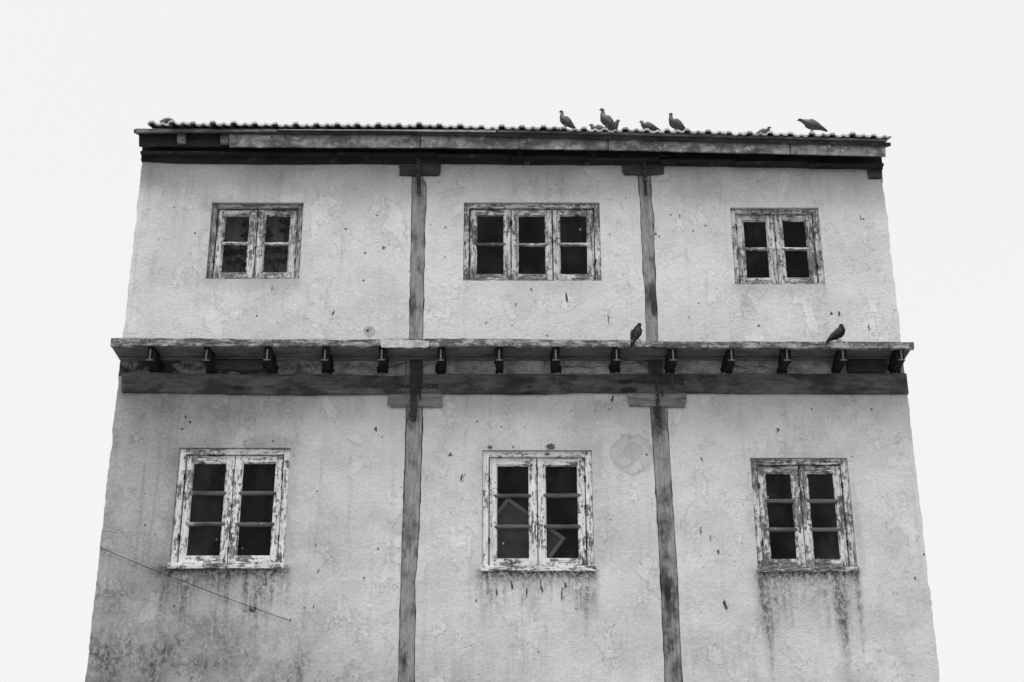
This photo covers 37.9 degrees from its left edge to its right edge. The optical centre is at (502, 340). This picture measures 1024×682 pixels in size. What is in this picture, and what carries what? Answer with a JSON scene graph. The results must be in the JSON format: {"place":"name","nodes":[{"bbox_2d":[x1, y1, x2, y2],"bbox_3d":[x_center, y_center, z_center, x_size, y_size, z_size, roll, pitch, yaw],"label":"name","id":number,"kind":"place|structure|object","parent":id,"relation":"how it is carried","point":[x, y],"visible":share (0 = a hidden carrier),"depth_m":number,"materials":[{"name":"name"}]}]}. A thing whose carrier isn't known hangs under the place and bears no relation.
{"place":"outdoors","nodes":[
{"label":"outdoors","id":0,"kind":"place"},
{"bbox_2d":[0,0,1023,681],"label":"sky","id":1,"kind":"structure","parent":0,"point":[944,79],"materials":[{"name":"white"}]},
{"label":"ground","id":2,"kind":"structure","parent":0,"visible":0},
{"bbox_2d":[85,117,938,681],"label":"old house","id":3,"kind":"structure","parent":2,"relation":"on","point":[719,483],"depth_m":19.20,"materials":[{"name":"paint"}]},
{"bbox_2d":[100,547,290,620],"bbox_3d":[-3.777,2.980,18.297,2.424,0.919,0.057,0,-23,0],"label":"cable","id":4,"kind":"object","parent":3,"relation":"attached to","point":[196,586],"visible":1,"depth_m":18.27,"materials":[{"name":"black rubber"}]},
{"bbox_2d":[167,449,289,568],"bbox_3d":[-3.406,2.120,18.775,1.443,1.572,0.216,0,-23,0],"label":"window","id":5,"kind":"structure","parent":3,"relation":"in","point":[179,559],"depth_m":18.74,"materials":[{"name":"white paint"}]},
{"bbox_2d":[223,220,269,271],"bbox_3d":[-3.609,-1.175,20.327,0.834,1.076,0.143,0,-23,0],"label":"houseplant","id":6,"kind":"object","parent":3,"relation":"on","point":[234,252],"visible":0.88,"depth_m":20.33,"materials":[{"name":"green plant"}]},
{"bbox_2d":[207,204,303,278],"bbox_3d":[-3.344,-1.316,20.276,1.246,1.156,0.163,0,-23,0],"label":"window","id":7,"kind":"structure","parent":3,"relation":"in","point":[220,212],"depth_m":20.24,"materials":[{"name":"grey paint"}]},
{"bbox_2d":[222,217,297,277],"bbox_3d":[-3.343,-1.249,20.445,1.131,1.069,0.055,0,-23,0],"label":"curtain","id":8,"kind":"object","parent":3,"relation":"hanging from","point":[234,228],"visible":0.34,"depth_m":20.51,"materials":[{"name":"grey fabric"}]},
{"bbox_2d":[256,217,289,271],"bbox_3d":[-3.167,-1.192,20.334,0.631,1.113,0.143,0,-23,0],"label":"houseplant","id":9,"kind":"object","parent":3,"relation":"on","point":[269,250],"visible":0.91,"depth_m":20.36,"materials":[{"name":"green plant"}]},
{"bbox_2d":[488,499,565,565],"bbox_3d":[0.134,2.599,18.660,1.321,1.341,0.030,0,-23,0],"label":"board frame","id":10,"kind":"object","parent":3,"relation":"attached to","point":[511,543],"visible":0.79,"depth_m":18.72,"materials":[{"name":"grey wood"}]},
{"bbox_2d":[463,204,600,280],"bbox_3d":[0.401,-1.305,20.272,1.849,1.184,0.163,0,-23,0],"label":"window","id":11,"kind":"structure","parent":3,"relation":"in","point":[510,213],"depth_m":20.24,"materials":[{"name":"paint"}]},
{"bbox_2d":[481,451,595,570],"bbox_3d":[0.440,2.151,18.762,1.418,1.577,0.216,0,-23,0],"label":"window","id":12,"kind":"structure","parent":3,"relation":"in","point":[536,462],"depth_m":18.73,"materials":[{"name":"white paint"}]},
{"bbox_2d":[546,443,554,448],"bbox_3d":[0.613,1.338,18.995,0.115,0.075,0.066,0,-23,0],"label":"mud nest","id":13,"kind":"object","parent":3,"relation":"attached to","point":[550,446],"visible":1,"depth_m":18.98,"materials":[{"name":"grey soil"}]},
{"bbox_2d":[559,110,575,128],"bbox_3d":[0.905,-3.050,20.650,0.257,0.340,0.128,-1,-23,2],"label":"pigeon","id":14,"kind":"object","parent":3,"relation":"on","point":[566,121],"visible":0.96,"depth_m":20.60,"materials":[{"name":"grey"}]},
{"bbox_2d":[589,124,604,129],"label":"pigeon","id":15,"kind":"object","parent":3,"relation":"on","point":[598,127],"visible":0.45,"depth_m":21.23,"materials":[{"name":"grey"}]},
{"bbox_2d":[600,108,617,129],"bbox_3d":[1.472,-3.046,20.628,0.276,0.404,0.146,0,-23,0],"label":"pigeon","id":16,"kind":"object","parent":3,"relation":"on","point":[607,121],"visible":1,"depth_m":20.57,"materials":[{"name":"grey"}]},
{"bbox_2d":[608,119,620,130],"bbox_3d":[1.533,-3.034,21.141,0.308,0.271,0.131,4,-24,-9],"label":"pigeon","id":17,"kind":"object","parent":3,"relation":"on","point":[617,121],"visible":0.34,"depth_m":21.14,"materials":[{"name":"grey"}]},
{"bbox_2d":[630,323,641,346],"bbox_3d":[1.721,-0.079,19.171,0.158,0.374,0.157,-3,-23,6],"label":"pigeon","id":18,"kind":"object","parent":3,"relation":"on","point":[635,333],"visible":1,"depth_m":19.13,"materials":[{"name":"grey"}]},
{"bbox_2d":[640,120,660,130],"bbox_3d":[2.077,-3.020,20.963,0.319,0.195,0.120,-2,-23,4],"label":"pigeon","id":19,"kind":"object","parent":3,"relation":"on","point":[650,126],"visible":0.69,"depth_m":20.92,"materials":[{"name":"grey"}]},
{"bbox_2d":[669,113,684,130],"bbox_3d":[2.444,-3.020,20.676,0.295,0.284,0.146,8,-25,-18],"label":"pigeon","id":20,"kind":"object","parent":3,"relation":"on","point":[676,124],"visible":0.9,"depth_m":20.61,"materials":[{"name":"grey"}]},
{"bbox_2d":[755,126,770,133],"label":"pigeon","id":21,"kind":"object","parent":3,"relation":"on","point":[762,130],"visible":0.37,"depth_m":21.23,"materials":[{"name":"grey"}]},
{"bbox_2d":[730,209,823,283],"bbox_3d":[3.710,-1.244,20.246,1.204,1.155,0.163,0,-23,0],"label":"window","id":22,"kind":"structure","parent":3,"relation":"in","point":[809,217],"depth_m":20.22,"materials":[{"name":"paint"}]},
{"bbox_2d":[750,459,858,571],"bbox_3d":[3.765,2.203,18.740,1.262,1.481,0.216,0,-23,0],"label":"window","id":23,"kind":"structure","parent":3,"relation":"in","point":[847,562],"depth_m":18.71,"materials":[{"name":"paint"}]},
{"bbox_2d":[797,118,827,131],"bbox_3d":[4.287,-2.989,20.647,0.409,0.232,0.141,-2,-23,6],"label":"pigeon","id":24,"kind":"object","parent":3,"relation":"on","point":[811,124],"visible":0.9,"depth_m":20.60,"materials":[{"name":"grey"}]},
{"bbox_2d":[825,324,844,343],"bbox_3d":[4.276,-0.092,19.179,0.294,0.306,0.141,5,-24,-11],"label":"pigeon","id":25,"kind":"object","parent":3,"relation":"on","point":[837,333],"visible":1,"depth_m":19.13,"materials":[{"name":"grey"}]}
]}

